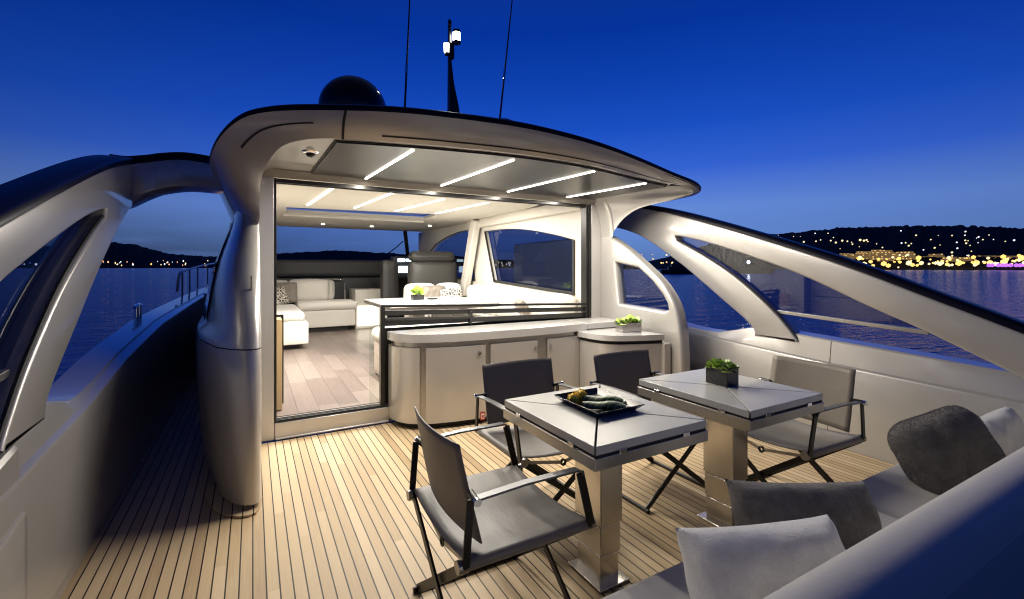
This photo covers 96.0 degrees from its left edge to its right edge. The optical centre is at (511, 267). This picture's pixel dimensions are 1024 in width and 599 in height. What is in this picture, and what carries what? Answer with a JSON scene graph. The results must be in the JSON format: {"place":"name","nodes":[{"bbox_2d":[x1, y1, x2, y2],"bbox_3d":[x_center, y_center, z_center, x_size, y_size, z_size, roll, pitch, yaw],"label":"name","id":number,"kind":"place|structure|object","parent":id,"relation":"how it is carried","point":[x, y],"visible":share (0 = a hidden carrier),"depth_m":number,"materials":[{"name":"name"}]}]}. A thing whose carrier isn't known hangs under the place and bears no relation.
{"place":"outdoors","nodes":[
{"label":"outdoors","id":0,"kind":"place"},
{"bbox_2d":[17,242,405,267],"bbox_3d":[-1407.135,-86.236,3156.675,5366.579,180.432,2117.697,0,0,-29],"label":"hill","id":1,"kind":"structure","parent":0,"point":[128,255],"depth_m":2928.62,"materials":[{"name":"black"}]},
{"bbox_2d":[277,326,378,416],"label":"saloon floor","id":2,"kind":"structure","parent":0,"point":[327,370],"depth_m":5.39,"materials":[{"name":"brown wood"}]},
{"bbox_2d":[277,314,283,409],"bbox_3d":[-2.072,0.833,4.101,0.080,0.805,0.260,0,0,-29],"label":"oak cabinet","id":3,"kind":"object","parent":2,"relation":"on","point":[280,359],"visible":0.6,"depth_m":3.99,"materials":[{"name":"brown wood"}]},
{"bbox_2d":[277,279,357,348],"bbox_3d":[-3.559,0.730,8.287,1.702,1.020,2.694,0,0,-29],"label":"corner sofa","id":4,"kind":"object","parent":2,"relation":"on","point":[316,307],"visible":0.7,"depth_m":8.84,"materials":[{"name":"beige fabric"}]},
{"bbox_2d":[277,286,288,304],"bbox_3d":[-4.303,0.529,8.385,0.411,0.350,0.158,-14,-11,-40],"label":"cushion","id":5,"kind":"object","parent":4,"relation":"on","point":[282,297],"visible":0.5,"depth_m":8.41,"materials":[{"name":"fabric"}]},
{"bbox_2d":[277,282,296,302],"bbox_3d":[-4.330,0.480,8.717,0.489,0.408,0.178,0,-15,-29],"label":"cushion","id":6,"kind":"object","parent":4,"relation":"on","point":[291,288],"visible":0.44,"depth_m":8.73,"materials":[{"name":"grey fabric"}]},
{"bbox_2d":[277,256,410,316],"bbox_3d":[-3.533,0.500,9.871,3.320,1.480,1.430,0,0,-29],"label":"dashboard","id":7,"kind":"object","parent":2,"relation":"on","point":[357,273],"visible":0.35,"depth_m":9.82,"materials":[{"name":"black"}]},
{"bbox_2d":[378,231,408,259],"bbox_3d":[-3.666,-0.480,10.087,3.500,0.730,1.030,0,0,-29],"label":"frame","id":8,"kind":"object","parent":7,"relation":"on","point":[406,242],"visible":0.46,"depth_m":10.59,"materials":[{"name":"black metal"}]},
{"bbox_2d":[349,288,379,328],"bbox_3d":[-3.065,0.845,9.692,0.560,0.790,0.700,0,0,-29],"label":"cream cabinet","id":9,"kind":"object","parent":2,"relation":"on","point":[366,315],"visible":0.64,"depth_m":9.37,"materials":[{"name":"white"}]},
{"bbox_2d":[378,260,397,317],"bbox_3d":[-2.427,0.545,9.047,0.400,1.390,0.650,0,0,-29],"label":"copilot seat","id":10,"kind":"object","parent":2,"relation":"on","point":[388,278],"visible":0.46,"depth_m":8.74,"materials":[{"name":"leather"}]},
{"bbox_2d":[372,322,467,374],"bbox_3d":[-0.890,0.955,5.575,1.505,0.530,0.530,0,0,-29],"label":"bench seat","id":11,"kind":"object","parent":2,"relation":"on","point":[375,333],"visible":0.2,"depth_m":5.32,"materials":[{"name":"beige fabric"}]},
{"bbox_2d":[364,296,498,316],"bbox_3d":[-1.199,0.858,6.640,1.490,0.765,1.560,0,0,-29],"label":"saloon table","id":12,"kind":"object","parent":2,"relation":"on","point":[439,300],"visible":0.45,"depth_m":6.38,"materials":[{"name":"white"}]},
{"bbox_2d":[409,284,424,299],"bbox_3d":[-1.402,0.361,6.810,0.217,0.227,0.278,0,0,43],"label":"planter","id":13,"kind":"object","parent":12,"relation":"on","point":[417,291],"visible":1,"depth_m":6.77,"materials":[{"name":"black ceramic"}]},
{"bbox_2d":[408,251,456,284],"bbox_3d":[-1.540,0.475,8.407,0.960,1.530,0.835,0,0,-29],"label":"helm seat","id":14,"kind":"object","parent":2,"relation":"on","point":[434,267],"visible":0.44,"depth_m":8.06,"materials":[{"name":"leather"}]},
{"bbox_2d":[403,282,575,316],"bbox_3d":[-0.521,0.740,6.643,1.245,0.960,3.310,0,0,-29],"label":"saloon sofa","id":15,"kind":"object","parent":2,"relation":"on","point":[495,294],"visible":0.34,"depth_m":6.68,"materials":[{"name":"beige fabric"}]},
{"bbox_2d":[422,285,445,296],"bbox_3d":[-1.286,0.450,7.631,0.411,0.311,0.148,0,-14,-29],"label":"cushion","id":16,"kind":"object","parent":15,"relation":"on","point":[432,291],"visible":0.46,"depth_m":7.57,"materials":[{"name":"beige fabric"}]},
{"bbox_2d":[440,288,462,296],"bbox_3d":[-0.999,0.480,7.609,0.372,0.272,0.147,0,-16,-17],"label":"cushion","id":17,"kind":"object","parent":15,"relation":"on","point":[449,292],"visible":0.45,"depth_m":7.57,"materials":[{"name":"fabric"}]},
{"bbox_2d":[515,299,529,314],"bbox_3d":[0.127,0.530,6.095,0.139,0.214,0.352,-21,5,-13],"label":"cushion","id":18,"kind":"object","parent":15,"relation":"on","point":[521,301],"visible":0.56,"depth_m":5.96,"materials":[{"name":"beige fabric"}]},
{"bbox_2d":[419,204,590,312],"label":"saloon wall","id":19,"kind":"structure","parent":2,"relation":"on","point":[567,225],"depth_m":7.07,"materials":[{"name":"white paint"}]},
{"bbox_2d":[431,230,475,280],"bbox_3d":[-1.184,-0.217,9.145,0.099,0.945,2.369,0,0,-29],"label":"side window","id":20,"kind":"structure","parent":19,"relation":"attached to","point":[456,244],"depth_m":8.97,"materials":[{"name":"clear glass"}]},
{"bbox_2d":[466,202,580,229],"bbox_3d":[0.025,-0.750,6.840,0.090,0.140,3.300,0,0,-29],"label":"cove","id":21,"kind":"object","parent":19,"relation":"attached to","point":[531,213],"visible":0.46,"depth_m":6.48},
{"bbox_2d":[484,229,574,294],"bbox_3d":[0.181,-0.125,6.718,0.099,0.976,2.544,0,0,-29],"label":"side window","id":22,"kind":"structure","parent":19,"relation":"attached to","point":[532,259],"depth_m":6.57,"materials":[{"name":"clear glass"}]},
{"bbox_2d":[274,177,544,231],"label":"saloon ceiling","id":23,"kind":"structure","parent":0,"point":[293,196],"depth_m":6.40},
{"bbox_2d":[307,188,332,204],"bbox_3d":[-2.260,-0.816,5.384,0.028,0.007,1.503,0,0,-33],"label":"ceiling light","id":24,"kind":"object","parent":23,"relation":"attached to","point":[321,195],"visible":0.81,"depth_m":5.27,"materials":[{"name":"white plastic"}]},
{"bbox_2d":[283,208,429,222],"bbox_3d":[-2.235,-0.831,6.992,2.200,0.122,0.940,0,0,-29],"label":"roof hatch","id":25,"kind":"object","parent":23,"relation":"attached to","point":[355,217],"visible":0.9,"depth_m":7.37,"materials":[{"name":"clear glass"}]},
{"bbox_2d":[354,193,393,207],"bbox_3d":[-1.732,-0.816,5.680,0.028,0.007,1.505,0,0,-34],"label":"ceiling light","id":26,"kind":"object","parent":23,"relation":"attached to","point":[374,200],"visible":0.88,"depth_m":5.58,"materials":[{"name":"white plastic"}]},
{"bbox_2d":[396,199,444,210],"bbox_3d":[-1.253,-0.816,6.093,0.028,0.007,1.462,0,0,-37],"label":"ceiling light","id":27,"kind":"object","parent":23,"relation":"attached to","point":[420,204],"visible":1,"depth_m":5.98,"materials":[{"name":"white plastic"}]},
{"bbox_2d":[435,202,488,213],"bbox_3d":[-0.730,-0.816,6.387,0.028,0.007,1.460,0,0,-36],"label":"ceiling light","id":28,"kind":"object","parent":23,"relation":"attached to","point":[463,207],"visible":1,"depth_m":6.28,"materials":[{"name":"white plastic"}]},
{"bbox_2d":[460,219,479,295],"bbox_3d":[-0.737,-0.170,8.041,0.120,1.357,0.672,0,0,-29],"label":"window post","id":29,"kind":"object","parent":23,"relation":"attached to","point":[470,252],"depth_m":7.95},
{"bbox_2d":[60,377,894,598],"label":"deck","id":30,"kind":"structure","parent":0,"point":[334,516],"depth_m":2.46,"materials":[{"name":"brown wood"}]},
{"bbox_2d":[0,287,206,598],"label":"bulwark","id":31,"kind":"object","parent":30,"relation":"attached to","point":[69,463],"visible":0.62,"depth_m":2.31,"materials":[{"name":"beige paint"}]},
{"bbox_2d":[0,152,223,450],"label":"stern arch","id":32,"kind":"structure","parent":31,"relation":"on","point":[82,206],"depth_m":2.03,"materials":[{"name":"beige paint"}]},
{"bbox_2d":[133,303,142,317],"bbox_3d":[-3.363,0.386,4.143,0.034,0.129,0.285,0,0,-29],"label":"fairlead","id":33,"kind":"object","parent":31,"relation":"on","point":[137,307],"visible":0.92,"depth_m":4.08,"materials":[{"name":"silver metal"}]},
{"bbox_2d":[176,263,214,295],"bbox_3d":[-6.072,0.126,9.320,0.237,0.564,7.826,0,0,-26],"label":"guard rail","id":34,"kind":"object","parent":31,"relation":"on","point":[180,273],"visible":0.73,"depth_m":6.90,"materials":[{"name":"metal"}]},
{"bbox_2d":[196,211,261,517],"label":"cabin pillar","id":35,"kind":"structure","parent":30,"relation":"on","point":[228,354],"depth_m":2.70,"materials":[{"name":"silver metal"}]},
{"bbox_2d":[203,219,231,319],"bbox_3d":[-4.076,-0.040,6.712,0.223,0.800,8.302,0,0,-29],"label":"side window","id":36,"kind":"structure","parent":35,"relation":"in","point":[209,288],"depth_m":3.53,"materials":[{"name":"black glass"}]},
{"bbox_2d":[209,104,701,237],"bbox_3d":[-0.789,-0.670,5.071,4.202,0.761,4.427,0,0,-29],"label":"hardtop","id":37,"kind":"object","parent":35,"relation":"on","point":[409,148],"visible":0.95,"depth_m":3.21,"materials":[{"name":"beige paint"}]},
{"bbox_2d":[318,75,385,105],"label":"satellite dome","id":38,"kind":"structure","parent":37,"relation":"on","point":[348,89],"depth_m":3.62,"materials":[{"name":"black plastic"}]},
{"bbox_2d":[404,0,409,106],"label":"whip antenna","id":39,"kind":"object","parent":37,"relation":"on","point":[406,74],"visible":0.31,"depth_m":5.08,"materials":[{"name":"black metal"}]},
{"bbox_2d":[444,19,460,112],"bbox_3d":[-0.663,-1.945,5.327,0.272,1.850,0.154,0,0,-29],"label":"light mast","id":40,"kind":"object","parent":37,"relation":"on","point":[452,104],"visible":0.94,"depth_m":5.30,"materials":[{"name":"black metal"}]},
{"bbox_2d":[499,0,512,118],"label":"whip antenna","id":41,"kind":"object","parent":37,"relation":"on","point":[504,73],"visible":0.3,"depth_m":5.68,"materials":[{"name":"black metal"}]},
{"bbox_2d":[259,176,600,441],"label":"cabin front wall","id":42,"kind":"structure","parent":30,"relation":"on","point":[271,430],"depth_m":3.67,"materials":[{"name":"beige metal"}]},
{"bbox_2d":[274,178,590,422],"bbox_3d":[-0.520,0.265,4.505,3.210,1.958,0.108,0,0,-29],"label":"sliding door","id":43,"kind":"structure","parent":42,"relation":"attached to","point":[472,320],"depth_m":4.38,"materials":[{"name":"black"}]},
{"bbox_2d":[406,406,595,598],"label":"director chair","id":44,"kind":"object","parent":30,"relation":"on","point":[482,520],"visible":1,"depth_m":1.71,"materials":[{"name":"grey fabric"}]},
{"bbox_2d":[387,317,615,427],"bbox_3d":[0.068,0.973,4.502,2.447,0.810,0.475,0,0,-29],"label":"bar counter","id":45,"kind":"object","parent":30,"relation":"on","point":[435,376],"visible":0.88,"depth_m":4.02,"materials":[{"name":"laminate"}]},
{"bbox_2d":[426,344,485,423],"bbox_3d":[-0.482,1.008,3.997,0.527,0.655,0.044,0,0,-20],"label":"door","id":46,"kind":"structure","parent":45,"relation":"in","point":[454,374],"depth_m":3.97,"materials":[{"name":"silver metal"}]},
{"bbox_2d":[490,339,537,363],"bbox_3d":[0.024,1.008,4.230,0.489,0.655,0.034,0,0,-29],"label":"door","id":47,"kind":"structure","parent":45,"relation":"in","point":[526,349],"depth_m":4.21,"materials":[{"name":"beige wood"}]},
{"bbox_2d":[547,335,579,390],"bbox_3d":[0.513,1.008,4.525,0.411,0.655,0.038,0,0,-34],"label":"door","id":48,"kind":"structure","parent":45,"relation":"in","point":[564,352],"depth_m":4.53,"materials":[{"name":"silver metal"}]},
{"bbox_2d":[473,357,576,500],"bbox_3d":[0.160,0.981,2.637,0.626,0.802,0.562,0,0,-29],"label":"director chair","id":49,"kind":"object","parent":30,"relation":"on","point":[502,381],"visible":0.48,"depth_m":2.74,"materials":[{"name":"black fabric"}]},
{"bbox_2d":[503,384,707,592],"bbox_3d":[0.390,1.008,2.085,0.610,0.736,0.694,0,0,-29],"label":"folding table","id":50,"kind":"object","parent":30,"relation":"on","point":[601,451],"visible":0.83,"depth_m":1.98,"materials":[{"name":"paint"}]},
{"bbox_2d":[554,388,644,416],"bbox_3d":[0.397,0.624,2.134,0.269,0.030,0.329,0,0,-29],"label":"serving tray","id":51,"kind":"object","parent":50,"relation":"on","point":[631,404],"visible":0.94,"depth_m":2.11,"materials":[{"name":"black ceramic"}]},
{"bbox_2d":[567,392,579,403],"bbox_3d":[0.287,0.613,2.153,0.059,0.057,0.062,0,0,-29],"label":"fruit","id":52,"kind":"object","parent":51,"relation":"on","point":[574,397],"visible":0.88,"depth_m":2.13,"materials":[{"name":"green plant"}]},
{"bbox_2d":[574,389,586,400],"bbox_3d":[0.327,0.609,2.197,0.064,0.061,0.065,0,0,-29],"label":"fruit","id":53,"kind":"object","parent":51,"relation":"on","point":[580,393],"visible":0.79,"depth_m":2.18,"materials":[{"name":"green plant"}]},
{"bbox_2d":[582,395,623,402],"bbox_3d":[0.425,0.616,2.156,0.190,0.033,0.058,0,0,13],"label":"cucumber","id":54,"kind":"object","parent":51,"relation":"on","point":[599,398],"visible":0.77,"depth_m":2.14,"materials":[{"name":"green food"}]},
{"bbox_2d":[583,401,625,410],"bbox_3d":[0.410,0.613,2.049,0.190,0.040,0.069,0,0,9],"label":"cucumber","id":55,"kind":"object","parent":51,"relation":"on","point":[610,405],"visible":0.91,"depth_m":2.03,"materials":[{"name":"green food"}]},
{"bbox_2d":[577,328,670,386],"bbox_3d":[1.088,0.999,4.522,0.660,0.722,0.615,0,0,-29],"label":"corner counter","id":56,"kind":"object","parent":30,"relation":"on","point":[599,341],"visible":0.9,"depth_m":4.39,"materials":[{"name":"beige laminate"}]},
{"bbox_2d":[613,314,641,332],"bbox_3d":[1.161,0.551,4.605,0.307,0.174,0.235,0,0,-18],"label":"planter","id":57,"kind":"object","parent":56,"relation":"on","point":[629,323],"visible":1,"depth_m":4.55,"materials":[{"name":"metal"}]},
{"bbox_2d":[601,236,689,373],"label":"cabin wing","id":58,"kind":"structure","parent":30,"relation":"on","point":[617,253],"depth_m":4.75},
{"bbox_2d":[587,349,704,513],"bbox_3d":[0.873,0.981,2.935,0.626,0.802,0.562,0,0,-29],"label":"director chair","id":59,"kind":"object","parent":30,"relation":"on","point":[624,371],"visible":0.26,"depth_m":3.11,"materials":[{"name":"black fabric"}]},
{"bbox_2d":[376,276,1023,464],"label":"bulwark","id":60,"kind":"object","parent":30,"relation":"attached to","point":[894,385],"visible":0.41,"depth_m":3.31,"materials":[{"name":"beige paint"}]},
{"bbox_2d":[616,205,1023,377],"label":"stern arch","id":61,"kind":"structure","parent":60,"relation":"on","point":[990,335],"depth_m":3.71,"materials":[{"name":"beige paint"}]},
{"bbox_2d":[638,368,823,526],"bbox_3d":[1.153,1.008,2.494,0.610,0.736,0.694,0,0,-29],"label":"folding table","id":62,"kind":"object","parent":30,"relation":"on","point":[732,416],"visible":0.83,"depth_m":2.41,"materials":[{"name":"paint"}]},
{"bbox_2d":[705,357,739,386],"bbox_3d":[1.158,0.569,2.532,0.142,0.140,0.183,0,0,-29],"label":"planter","id":63,"kind":"object","parent":62,"relation":"on","point":[721,372],"visible":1,"depth_m":2.50,"materials":[{"name":"black ceramic"}]},
{"bbox_2d":[746,355,867,481],"bbox_3d":[1.616,0.981,2.716,0.562,0.802,0.626,0,0,-27],"label":"director chair","id":64,"kind":"object","parent":30,"relation":"on","point":[834,385],"visible":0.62,"depth_m":2.66,"materials":[{"name":"grey fabric"}]},
{"bbox_2d":[602,447,1023,598],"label":"aft sofa","id":65,"kind":"object","parent":30,"relation":"on","point":[964,539],"visible":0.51,"depth_m":0.98,"materials":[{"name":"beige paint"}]},
{"bbox_2d":[675,514,844,598],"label":"cushion","id":66,"kind":"object","parent":65,"relation":"on","point":[758,561],"visible":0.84,"depth_m":1.21,"materials":[{"name":"white fabric"}]},
{"bbox_2d":[725,479,881,549],"bbox_3d":[0.984,0.886,1.534,0.480,0.329,0.243,0,-30,2],"label":"cushion","id":67,"kind":"object","parent":65,"relation":"on","point":[849,509],"visible":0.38,"depth_m":1.50,"materials":[{"name":"grey fabric"}]},
{"bbox_2d":[887,405,1005,494],"bbox_3d":[1.893,0.816,2.002,0.368,0.366,0.271,-23,-19,3],"label":"cushion","id":68,"kind":"object","parent":65,"relation":"on","point":[940,451],"visible":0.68,"depth_m":1.93,"materials":[{"name":"grey fabric"}]},
{"bbox_2d":[979,406,1023,456],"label":"cushion","id":69,"kind":"object","parent":65,"relation":"on","point":[1004,425],"visible":0.48,"depth_m":2.23,"materials":[{"name":"fabric"}]},
{"bbox_2d":[0,268,1023,443],"bbox_3d":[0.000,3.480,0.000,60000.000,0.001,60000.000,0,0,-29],"label":"sea","id":70,"kind":"structure","parent":0,"point":[115,296],"depth_m":50.12,"materials":[{"name":"blue liquid"}]},
{"bbox_2d":[659,264,692,273],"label":"motor boat","id":71,"kind":"object","parent":70,"relation":"on","point":[675,269],"visible":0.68,"depth_m":242.15,"materials":[{"name":"black"}]},
{"bbox_2d":[733,258,773,273],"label":"motor boat","id":72,"kind":"object","parent":70,"relation":"on","point":[748,268],"visible":0.94,"depth_m":263.41,"materials":[{"name":"black"}]},
{"bbox_2d":[0,0,1023,264],"label":"sky","id":73,"kind":"structure","parent":0,"point":[788,116],"materials":[{"name":"blue"}]},
{"bbox_2d":[623,225,1023,269],"bbox_3d":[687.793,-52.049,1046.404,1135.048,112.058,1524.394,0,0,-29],"label":"hill","id":74,"kind":"structure","parent":0,"point":[944,243],"depth_m":874.99,"materials":[{"name":"black"}]},
{"bbox_2d":[839,253,853,258],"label":"waterfront building","id":75,"kind":"structure","parent":74,"relation":"on","point":[850,255],"depth_m":771.34,"materials":[{"name":"brown"}]},
{"bbox_2d":[855,251,870,258],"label":"waterfront building","id":76,"kind":"structure","parent":74,"relation":"on","point":[865,254],"depth_m":766.48,"materials":[{"name":"brown"}]},
{"bbox_2d":[870,250,878,260],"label":"waterfront building","id":77,"kind":"structure","parent":74,"relation":"on","point":[873,254],"depth_m":753.31,"materials":[{"name":"brown"}]},
{"bbox_2d":[878,250,893,261],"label":"waterfront building","id":78,"kind":"structure","parent":74,"relation":"on","point":[883,255],"depth_m":737.31,"materials":[{"name":"brown"}]},
{"bbox_2d":[898,251,915,259],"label":"waterfront building","id":79,"kind":"structure","parent":74,"relation":"on","point":[912,254],"depth_m":727.41,"materials":[{"name":"brown"}]},
{"bbox_2d":[927,254,944,256],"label":"waterfront building","id":80,"kind":"structure","parent":74,"relation":"on","point":[935,255],"depth_m":719.88,"materials":[{"name":"brown"}]},
{"bbox_2d":[941,257,956,261],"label":"waterfront building","id":81,"kind":"structure","parent":74,"relation":"on","point":[952,258],"depth_m":686.08,"materials":[{"name":"brown"}]},
{"bbox_2d":[955,260,961,268],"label":"shore lamp","id":82,"kind":"object","parent":74,"relation":"on","point":[958,262],"visible":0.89,"depth_m":647.80,"materials":[{"name":"yellow"}]},
{"bbox_2d":[958,257,976,260],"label":"waterfront building","id":83,"kind":"structure","parent":74,"relation":"on","point":[964,258],"depth_m":677.93,"materials":[{"name":"brown"}]},
{"bbox_2d":[1000,259,1007,267],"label":"shore lamp","id":84,"kind":"object","parent":74,"relation":"on","point":[1003,261],"visible":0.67,"depth_m":620.39,"materials":[{"name":"yellow"}]}
]}

